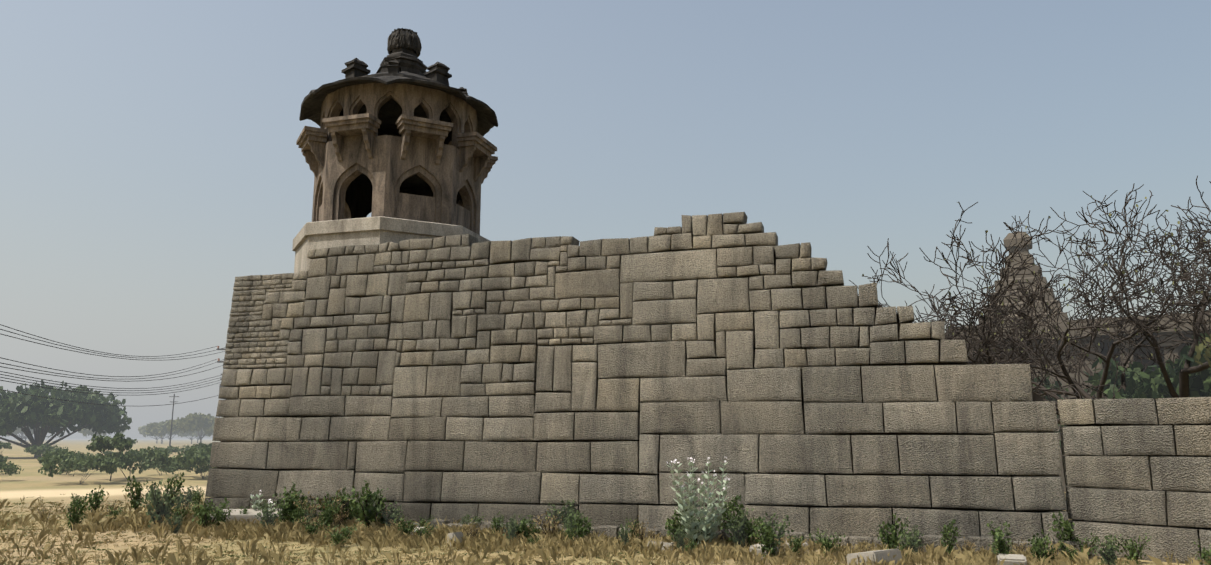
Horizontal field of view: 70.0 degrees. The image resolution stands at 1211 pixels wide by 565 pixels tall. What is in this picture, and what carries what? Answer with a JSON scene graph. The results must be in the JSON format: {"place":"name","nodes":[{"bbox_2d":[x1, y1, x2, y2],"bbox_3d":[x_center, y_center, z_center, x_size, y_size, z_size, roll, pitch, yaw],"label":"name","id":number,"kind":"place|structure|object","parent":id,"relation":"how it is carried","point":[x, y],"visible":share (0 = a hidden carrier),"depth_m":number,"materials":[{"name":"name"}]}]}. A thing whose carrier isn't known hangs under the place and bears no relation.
{"place":"outdoors","nodes":[
{"label":"outdoors","id":0,"kind":"place"},
{"bbox_2d":[0,324,224,421],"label":"power lines","id":1,"kind":"object","parent":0,"point":[219,361],"visible":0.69,"depth_m":34.79,"materials":[{"name":"metal"}]},
{"bbox_2d":[0,438,1190,564],"bbox_3d":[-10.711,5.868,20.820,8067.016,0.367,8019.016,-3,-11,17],"label":"ground","id":2,"kind":"structure","parent":0,"point":[29,481],"depth_m":29.04,"materials":[{"name":"beige soil"}]},
{"bbox_2d":[0,460,23,475],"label":"scrub bush","id":3,"kind":"object","parent":2,"relation":"on","point":[8,468],"visible":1,"depth_m":44.66,"materials":[{"name":"green plant"}]},
{"bbox_2d":[24,443,67,455],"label":"scrub bush","id":4,"kind":"object","parent":2,"relation":"on","point":[36,450],"visible":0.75,"depth_m":82.12,"materials":[{"name":"green plant"}]},
{"bbox_2d":[0,380,131,457],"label":"tree","id":5,"kind":"object","parent":2,"relation":"on","point":[46,415],"visible":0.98,"depth_m":96.48,"materials":[{"name":"green plant"}]},
{"bbox_2d":[37,447,97,474],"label":"tree","id":6,"kind":"object","parent":2,"relation":"on","point":[78,454],"visible":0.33,"depth_m":53.40,"materials":[{"name":"green plant"}]},
{"bbox_2d":[64,496,87,530],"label":"shrub","id":7,"kind":"object","parent":2,"relation":"on","point":[80,513],"visible":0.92,"depth_m":19.72,"materials":[{"name":"green plant"}]},
{"bbox_2d":[38,451,124,483],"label":"tree","id":8,"kind":"object","parent":2,"relation":"on","point":[102,463],"visible":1,"depth_m":41.84,"materials":[{"name":"green plant"}]},
{"bbox_2d":[85,485,107,511],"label":"shrub","id":9,"kind":"object","parent":2,"relation":"on","point":[96,498],"visible":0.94,"depth_m":25.37,"materials":[{"name":"green plant"}]},
{"bbox_2d":[78,425,124,437],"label":"tree","id":10,"kind":"object","parent":2,"relation":"on","point":[85,432],"visible":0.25,"depth_m":284.78,"materials":[{"name":"green plant"}]},
{"bbox_2d":[86,432,132,480],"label":"tree","id":11,"kind":"object","parent":2,"relation":"on","point":[117,441],"visible":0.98,"depth_m":44.24,"materials":[{"name":"green plant"}]},
{"bbox_2d":[104,497,123,514],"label":"weed","id":12,"kind":"object","parent":2,"relation":"on","point":[113,508],"visible":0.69,"depth_m":24.10,"materials":[{"name":"green plant"}]},
{"bbox_2d":[91,446,172,478],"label":"tree","id":13,"kind":"object","parent":2,"relation":"on","point":[130,457],"visible":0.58,"depth_m":46.42,"materials":[{"name":"green plant"}]},
{"bbox_2d":[123,475,144,510],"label":"shrub","id":14,"kind":"object","parent":2,"relation":"on","point":[136,496],"visible":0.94,"depth_m":26.13,"materials":[{"name":"green plant"}]},
{"bbox_2d":[136,479,180,527],"bbox_3d":[-10.021,4.986,19.262,0.686,1.152,0.882,-7,-12,33],"label":"shrub","id":15,"kind":"object","parent":2,"relation":"on","point":[159,507],"visible":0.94,"depth_m":19.31,"materials":[{"name":"green plant"}]},
{"bbox_2d":[138,420,178,443],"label":"tree","id":16,"kind":"object","parent":2,"relation":"on","point":[143,428],"visible":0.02,"depth_m":343.29,"materials":[{"name":"green plant"}]},
{"bbox_2d":[145,420,195,439],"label":"tree","id":17,"kind":"object","parent":2,"relation":"on","point":[159,429],"visible":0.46,"depth_m":270.06,"materials":[{"name":"green plant"}]},
{"bbox_2d":[161,472,184,505],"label":"shrub","id":18,"kind":"object","parent":2,"relation":"on","point":[170,486],"visible":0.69,"depth_m":25.89,"materials":[{"name":"green plant"}]},
{"bbox_2d":[164,511,182,532],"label":"weed","id":19,"kind":"object","parent":2,"relation":"on","point":[177,521],"visible":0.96,"depth_m":18.67,"materials":[{"name":"green plant"}]},
{"bbox_2d":[169,394,178,445],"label":"utility pole","id":20,"kind":"object","parent":2,"relation":"on","point":[174,396],"visible":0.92,"depth_m":132.88,"materials":[{"name":"grey metal"}]},
{"bbox_2d":[156,462,193,476],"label":"scrub bush","id":21,"kind":"object","parent":2,"relation":"on","point":[173,466],"visible":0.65,"depth_m":48.71,"materials":[{"name":"green plant"}]},
{"bbox_2d":[163,444,190,455],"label":"scrub bush","id":22,"kind":"object","parent":2,"relation":"on","point":[171,449],"visible":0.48,"depth_m":89.25,"materials":[{"name":"green plant"}]},
{"bbox_2d":[170,502,192,519],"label":"weed","id":23,"kind":"object","parent":2,"relation":"on","point":[183,512],"visible":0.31,"depth_m":19.91,"materials":[{"name":"green plant"}]},
{"bbox_2d":[173,491,190,510],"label":"weed","id":24,"kind":"object","parent":2,"relation":"on","point":[181,499],"visible":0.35,"depth_m":22.19,"materials":[{"name":"green plant"}]},
{"bbox_2d":[180,485,197,506],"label":"weed","id":25,"kind":"object","parent":2,"relation":"on","point":[189,492],"visible":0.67,"depth_m":26.19,"materials":[{"name":"green plant"}]},
{"bbox_2d":[177,428,207,443],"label":"tree","id":26,"kind":"object","parent":2,"relation":"on","point":[195,433],"visible":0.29,"depth_m":338.61,"materials":[{"name":"green plant"}]},
{"bbox_2d":[171,446,214,478],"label":"tree","id":27,"kind":"object","parent":2,"relation":"on","point":[189,459],"visible":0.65,"depth_m":46.15,"materials":[{"name":"green plant"}]},
{"bbox_2d":[166,412,223,442],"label":"tree","id":28,"kind":"object","parent":2,"relation":"on","point":[194,422],"visible":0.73,"depth_m":228.13,"materials":[{"name":"green plant"}]},
{"bbox_2d":[192,487,205,504],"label":"weed","id":29,"kind":"object","parent":2,"relation":"on","point":[197,498],"visible":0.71,"depth_m":28.02,"materials":[{"name":"green plant"}]},
{"bbox_2d":[192,496,229,527],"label":"shrub","id":30,"kind":"object","parent":2,"relation":"on","point":[205,516],"visible":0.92,"depth_m":19.11,"materials":[{"name":"green plant"}]},
{"bbox_2d":[213,506,235,525],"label":"weed","id":31,"kind":"object","parent":2,"relation":"on","point":[219,517],"visible":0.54,"depth_m":19.37,"materials":[{"name":"green plant"}]},
{"bbox_2d":[210,509,290,523],"bbox_3d":[-8.252,5.501,20.137,1.700,0.397,0.728,1,-10,-3],"label":"rock slab","id":32,"kind":"object","parent":2,"relation":"on","point":[250,514],"visible":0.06,"depth_m":19.84,"materials":[{"name":"stone"}]},
{"bbox_2d":[250,490,276,510],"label":"milkweed plant","id":33,"kind":"object","parent":2,"relation":"on","point":[254,506],"visible":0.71,"depth_m":20.35,"materials":[{"name":"white plant"}]},
{"bbox_2d":[255,502,282,528],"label":"flowering plant","id":34,"kind":"object","parent":2,"relation":"on","point":[266,512],"visible":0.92,"depth_m":19.10,"materials":[{"name":"green plant"}]},
{"bbox_2d":[272,492,297,524],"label":"weed","id":35,"kind":"object","parent":2,"relation":"on","point":[286,504],"visible":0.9,"depth_m":19.49,"materials":[{"name":"green plant"}]},
{"bbox_2d":[280,482,307,519],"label":"weed","id":36,"kind":"object","parent":2,"relation":"on","point":[302,498],"visible":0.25,"depth_m":20.27,"materials":[{"name":"green plant"}]},
{"bbox_2d":[283,498,304,525],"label":"shrub","id":37,"kind":"object","parent":2,"relation":"on","point":[293,515],"visible":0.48,"depth_m":19.46,"materials":[{"name":"green plant"}]},
{"bbox_2d":[296,505,307,524],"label":"weed","id":38,"kind":"object","parent":2,"relation":"on","point":[302,511],"visible":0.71,"depth_m":19.27,"materials":[{"name":"green plant"}]},
{"bbox_2d":[293,491,322,523],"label":"shrub","id":39,"kind":"object","parent":2,"relation":"on","point":[310,508],"visible":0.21,"depth_m":19.58,"materials":[{"name":"green plant"}]},
{"bbox_2d":[296,517,325,538],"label":"shrub","id":40,"kind":"object","parent":2,"relation":"on","point":[311,527],"visible":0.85,"depth_m":18.11,"materials":[{"name":"green plant"}]},
{"bbox_2d":[299,511,323,532],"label":"weed","id":41,"kind":"object","parent":2,"relation":"on","point":[312,520],"visible":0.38,"depth_m":18.45,"materials":[{"name":"green plant"}]},
{"bbox_2d":[316,492,344,525],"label":"shrub","id":42,"kind":"object","parent":2,"relation":"on","point":[325,504],"visible":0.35,"depth_m":19.55,"materials":[{"name":"green plant"}]},
{"bbox_2d":[322,501,338,526],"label":"weed","id":43,"kind":"object","parent":2,"relation":"on","point":[327,513],"visible":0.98,"depth_m":18.94,"materials":[{"name":"green plant"}]},
{"bbox_2d":[318,488,350,514],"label":"weed","id":44,"kind":"object","parent":2,"relation":"on","point":[323,507],"visible":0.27,"depth_m":19.66,"materials":[{"name":"green plant"}]},
{"bbox_2d":[320,524,356,545],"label":"weed","id":45,"kind":"object","parent":2,"relation":"on","point":[338,537],"visible":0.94,"depth_m":17.00,"materials":[{"name":"green plant"}]},
{"bbox_2d":[333,505,351,526],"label":"weed","id":46,"kind":"object","parent":2,"relation":"on","point":[338,519],"visible":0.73,"depth_m":19.31,"materials":[{"name":"green plant"}]},
{"bbox_2d":[332,486,355,522],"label":"weed","id":47,"kind":"object","parent":2,"relation":"on","point":[344,498],"visible":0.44,"depth_m":20.16,"materials":[{"name":"green plant"}]},
{"bbox_2d":[346,498,361,519],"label":"weed","id":48,"kind":"object","parent":2,"relation":"on","point":[352,514],"visible":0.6,"depth_m":19.93,"materials":[{"name":"green plant"}]},
{"bbox_2d":[350,480,391,529],"bbox_3d":[-5.275,4.996,19.172,0.956,1.198,0.764,7,-12,-32],"label":"shrub","id":49,"kind":"object","parent":2,"relation":"on","point":[372,514],"visible":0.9,"depth_m":19.12,"materials":[{"name":"green plant"}]},
{"bbox_2d":[377,501,403,527],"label":"shrub","id":50,"kind":"object","parent":2,"relation":"on","point":[393,516],"visible":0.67,"depth_m":19.19,"materials":[{"name":"green plant"}]},
{"bbox_2d":[394,515,415,535],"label":"weed","id":51,"kind":"object","parent":2,"relation":"on","point":[406,529],"visible":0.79,"depth_m":17.94,"materials":[{"name":"green plant"}]},
{"bbox_2d":[409,521,437,537],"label":"weed","id":52,"kind":"object","parent":2,"relation":"on","point":[423,531],"visible":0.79,"depth_m":17.71,"materials":[{"name":"green plant"}]},
{"bbox_2d":[460,518,484,539],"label":"weed","id":53,"kind":"object","parent":2,"relation":"on","point":[469,532],"visible":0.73,"depth_m":17.54,"materials":[{"name":"green plant"}]},
{"bbox_2d":[464,513,485,530],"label":"weed","id":54,"kind":"object","parent":2,"relation":"on","point":[476,521],"visible":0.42,"depth_m":19.00,"materials":[{"name":"green plant"}]},
{"bbox_2d":[491,511,506,532],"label":"weed","id":55,"kind":"object","parent":2,"relation":"on","point":[495,525],"visible":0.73,"depth_m":18.35,"materials":[{"name":"green plant"}]},
{"bbox_2d":[498,513,519,540],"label":"shrub","id":56,"kind":"object","parent":2,"relation":"on","point":[511,530],"visible":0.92,"depth_m":17.49,"materials":[{"name":"green plant"}]},
{"bbox_2d":[518,513,532,538],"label":"weed","id":57,"kind":"object","parent":2,"relation":"on","point":[523,521],"visible":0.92,"depth_m":17.61,"materials":[{"name":"green plant"}]},
{"bbox_2d":[532,508,563,536],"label":"weed","id":58,"kind":"object","parent":2,"relation":"on","point":[547,526],"visible":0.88,"depth_m":17.83,"materials":[{"name":"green plant"}]},
{"bbox_2d":[545,499,582,529],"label":"shrub","id":59,"kind":"object","parent":2,"relation":"on","point":[563,512],"visible":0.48,"depth_m":18.62,"materials":[{"name":"green plant"}]},
{"bbox_2d":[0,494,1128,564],"bbox_3d":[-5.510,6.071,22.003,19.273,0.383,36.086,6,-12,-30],"label":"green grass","id":60,"kind":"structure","parent":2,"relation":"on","point":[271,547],"depth_m":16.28,"materials":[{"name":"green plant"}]},
{"bbox_2d":[561,514,581,536],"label":"weed","id":61,"kind":"object","parent":2,"relation":"on","point":[569,525],"visible":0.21,"depth_m":18.01,"materials":[{"name":"green plant"}]},
{"bbox_2d":[564,522,580,542],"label":"weed","id":62,"kind":"object","parent":2,"relation":"on","point":[569,532],"visible":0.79,"depth_m":17.25,"materials":[{"name":"green plant"}]},
{"bbox_2d":[567,510,592,538],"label":"shrub","id":63,"kind":"object","parent":2,"relation":"on","point":[584,530],"visible":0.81,"depth_m":17.74,"materials":[{"name":"green plant"}]},
{"bbox_2d":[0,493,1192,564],"bbox_3d":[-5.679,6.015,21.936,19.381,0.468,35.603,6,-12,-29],"label":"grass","id":64,"kind":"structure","parent":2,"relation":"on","point":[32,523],"depth_m":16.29,"materials":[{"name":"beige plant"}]},
{"bbox_2d":[0,492,1209,564],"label":"dry grass","id":65,"kind":"structure","parent":2,"relation":"on","point":[213,539],"depth_m":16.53,"materials":[{"name":"beige plant"}]},
{"bbox_2d":[192,515,1026,564],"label":"rubble rock","id":66,"kind":"object","parent":2,"relation":"on","point":[1010,559],"visible":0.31,"depth_m":14.74,"materials":[{"name":"stone"}]},
{"bbox_2d":[617,522,631,545],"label":"weed","id":67,"kind":"object","parent":2,"relation":"on","point":[623,536],"visible":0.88,"depth_m":16.95,"materials":[{"name":"green plant"}]},
{"bbox_2d":[204,212,1068,545],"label":"wall","id":68,"kind":"structure","parent":2,"relation":"on","point":[656,316],"depth_m":19.50,"materials":[{"name":"stone"}]},
{"bbox_2d":[217,246,1062,542],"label":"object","id":69,"kind":"object","parent":68,"relation":"on","point":[1037,398],"depth_m":18.68,"materials":[{"name":"grey stone"}]},
{"bbox_2d":[292,28,497,272],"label":"watch tower","id":70,"kind":"structure","parent":69,"relation":"on","point":[398,146],"depth_m":24.07,"materials":[{"name":"stone"}]},
{"bbox_2d":[627,515,648,539],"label":"weed","id":71,"kind":"object","parent":2,"relation":"on","point":[643,529],"visible":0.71,"depth_m":17.32,"materials":[{"name":"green plant"}]},
{"bbox_2d":[665,506,692,540],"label":"weed","id":72,"kind":"object","parent":2,"relation":"on","point":[672,527],"visible":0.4,"depth_m":17.00,"materials":[{"name":"green plant"}]},
{"bbox_2d":[673,525,686,552],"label":"weed","id":73,"kind":"object","parent":2,"relation":"on","point":[680,542],"visible":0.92,"depth_m":16.31,"materials":[{"name":"green plant"}]},
{"bbox_2d":[666,457,729,547],"bbox_3d":[1.805,4.312,16.861,1.269,1.813,1.165,-3,-11,17],"label":"milkweed plant","id":74,"kind":"object","parent":2,"relation":"on","point":[707,526],"visible":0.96,"depth_m":16.64,"materials":[{"name":"green plant"}]},
{"bbox_2d":[719,495,748,529],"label":"shrub","id":75,"kind":"object","parent":2,"relation":"on","point":[730,508],"visible":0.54,"depth_m":17.67,"materials":[{"name":"green plant"}]},
{"bbox_2d":[725,508,753,546],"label":"shrub","id":76,"kind":"object","parent":2,"relation":"on","point":[740,528],"visible":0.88,"depth_m":16.47,"materials":[{"name":"green plant"}]},
{"bbox_2d":[726,511,756,547],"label":"shrub","id":77,"kind":"object","parent":2,"relation":"on","point":[749,532],"visible":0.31,"depth_m":16.70,"materials":[{"name":"green plant"}]},
{"bbox_2d":[726,516,757,546],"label":"shrub","id":78,"kind":"object","parent":2,"relation":"on","point":[746,531],"visible":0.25,"depth_m":16.61,"materials":[{"name":"green plant"}]},
{"bbox_2d":[410,519,1095,558],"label":"kerb stones","id":79,"kind":"object","parent":2,"relation":"on","point":[981,541],"visible":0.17,"depth_m":16.72,"materials":[{"name":"stone"}]},
{"bbox_2d":[748,517,778,556],"bbox_3d":[2.868,4.605,15.354,0.585,0.817,0.403,-8,-13,39],"label":"shrub","id":80,"kind":"object","parent":2,"relation":"on","point":[766,538],"visible":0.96,"depth_m":15.31,"materials":[{"name":"green plant"}]},
{"bbox_2d":[756,512,793,548],"bbox_3d":[3.124,4.656,15.946,0.699,0.877,0.527,-2,-10,12],"label":"shrub","id":81,"kind":"object","parent":2,"relation":"on","point":[780,534],"visible":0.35,"depth_m":15.94,"materials":[{"name":"green plant"}]},
{"bbox_2d":[787,535,802,554],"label":"weed","id":82,"kind":"object","parent":2,"relation":"on","point":[796,547],"visible":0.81,"depth_m":15.52,"materials":[{"name":"green plant"}]},
{"bbox_2d":[812,528,845,554],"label":"weed","id":83,"kind":"object","parent":2,"relation":"on","point":[830,544],"visible":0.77,"depth_m":15.78,"materials":[{"name":"green plant"}]},
{"bbox_2d":[876,513,909,549],"bbox_3d":[5.312,4.697,16.022,0.619,0.835,0.479,-6,-12,31],"label":"shrub","id":84,"kind":"object","parent":2,"relation":"on","point":[888,538],"visible":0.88,"depth_m":16.01,"materials":[{"name":"green plant"}]},
{"bbox_2d":[895,528,924,556],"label":"weed","id":85,"kind":"object","parent":2,"relation":"on","point":[910,539],"visible":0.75,"depth_m":15.70,"materials":[{"name":"green plant"}]},
{"bbox_2d":[938,519,960,555],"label":"weed","id":86,"kind":"object","parent":2,"relation":"on","point":[947,533],"visible":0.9,"depth_m":15.71,"materials":[{"name":"green plant"}]},
{"bbox_2d":[987,520,1011,554],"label":"weed","id":87,"kind":"object","parent":2,"relation":"on","point":[1000,544],"visible":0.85,"depth_m":14.74,"materials":[{"name":"green plant"}]},
{"bbox_2d":[1009,537,1028,550],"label":"weed","id":88,"kind":"object","parent":2,"relation":"on","point":[1019,546],"visible":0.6,"depth_m":15.54,"materials":[{"name":"green plant"}]},
{"bbox_2d":[849,176,1210,423],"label":"bare tree","id":89,"kind":"object","parent":2,"relation":"on","point":[988,348],"visible":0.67,"depth_m":21.98,"materials":[{"name":"brown plant"}]},
{"bbox_2d":[1028,529,1053,562],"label":"weed","id":90,"kind":"object","parent":2,"relation":"on","point":[1041,545],"visible":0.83,"depth_m":14.94,"materials":[{"name":"green plant"}]},
{"bbox_2d":[1032,543,1056,561],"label":"weed","id":91,"kind":"object","parent":2,"relation":"on","point":[1049,553],"visible":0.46,"depth_m":14.88,"materials":[{"name":"green plant"}]},
{"bbox_2d":[1032,375,1068,437],"bbox_3d":[14.487,5.660,31.901,5.711,4.977,5.588,6,-12,-31],"label":"bush","id":92,"kind":"object","parent":2,"relation":"on","point":[1049,386],"visible":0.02,"depth_m":31.95,"materials":[{"name":"green plant"}]},
{"bbox_2d":[1047,511,1075,543],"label":"weed","id":93,"kind":"object","parent":2,"relation":"on","point":[1067,531],"visible":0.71,"depth_m":15.79,"materials":[{"name":"green plant"}]},
{"bbox_2d":[1063,544,1077,561],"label":"weed","id":94,"kind":"object","parent":2,"relation":"on","point":[1072,553],"visible":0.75,"depth_m":15.19,"materials":[{"name":"green plant"}]},
{"bbox_2d":[945,232,1210,491],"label":"temple","id":95,"kind":"structure","parent":2,"relation":"on","point":[1007,239],"depth_m":36.21,"materials":[{"name":"stone"}]},
{"bbox_2d":[1075,533,1100,555],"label":"weed","id":96,"kind":"object","parent":2,"relation":"on","point":[1086,542],"visible":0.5,"depth_m":15.53,"materials":[{"name":"green plant"}]},
{"bbox_2d":[1092,533,1121,564],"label":"shrub","id":97,"kind":"object","parent":2,"relation":"on","point":[1109,558],"visible":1,"depth_m":14.46,"materials":[{"name":"green plant"}]},
{"bbox_2d":[1108,533,1151,563],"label":"shrub","id":98,"kind":"object","parent":2,"relation":"on","point":[1134,552],"visible":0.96,"depth_m":14.94,"materials":[{"name":"green plant"}]},
{"bbox_2d":[1083,355,1193,398],"bbox_3d":[17.186,4.414,24.974,5.711,4.977,5.588,0,-10,-1],"label":"bush","id":99,"kind":"object","parent":2,"relation":"on","point":[1095,380],"visible":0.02,"depth_m":25.61,"materials":[{"name":"green plant"}]},
{"bbox_2d":[1102,344,1210,398],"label":"bush","id":100,"kind":"object","parent":2,"relation":"on","point":[1162,388],"visible":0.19,"depth_m":22.67,"materials":[{"name":"green plant"}]},
{"bbox_2d":[1120,331,1210,396],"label":"bush","id":101,"kind":"object","parent":2,"relation":"on","point":[1198,388],"visible":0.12,"depth_m":24.15,"materials":[{"name":"green plant"}]},
{"bbox_2d":[1194,334,1210,366],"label":"tree","id":102,"kind":"object","parent":2,"relation":"on","point":[1199,349],"visible":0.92,"depth_m":19.20,"materials":[{"name":"green plant"}]},
{"bbox_2d":[1194,539,1210,564],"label":"weed","id":103,"kind":"object","parent":2,"relation":"on","point":[1207,553],"visible":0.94,"depth_m":13.76,"materials":[{"name":"green plant"}]},
{"bbox_2d":[0,0,1210,438],"label":"sky","id":104,"kind":"structure","parent":0,"point":[151,161],"materials":[{"name":"blue"}]},
{"bbox_2d":[1057,397,1210,564],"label":"wall","id":105,"kind":"structure","parent":0,"point":[1139,496],"depth_m":15.58,"materials":[{"name":"grey stone"}]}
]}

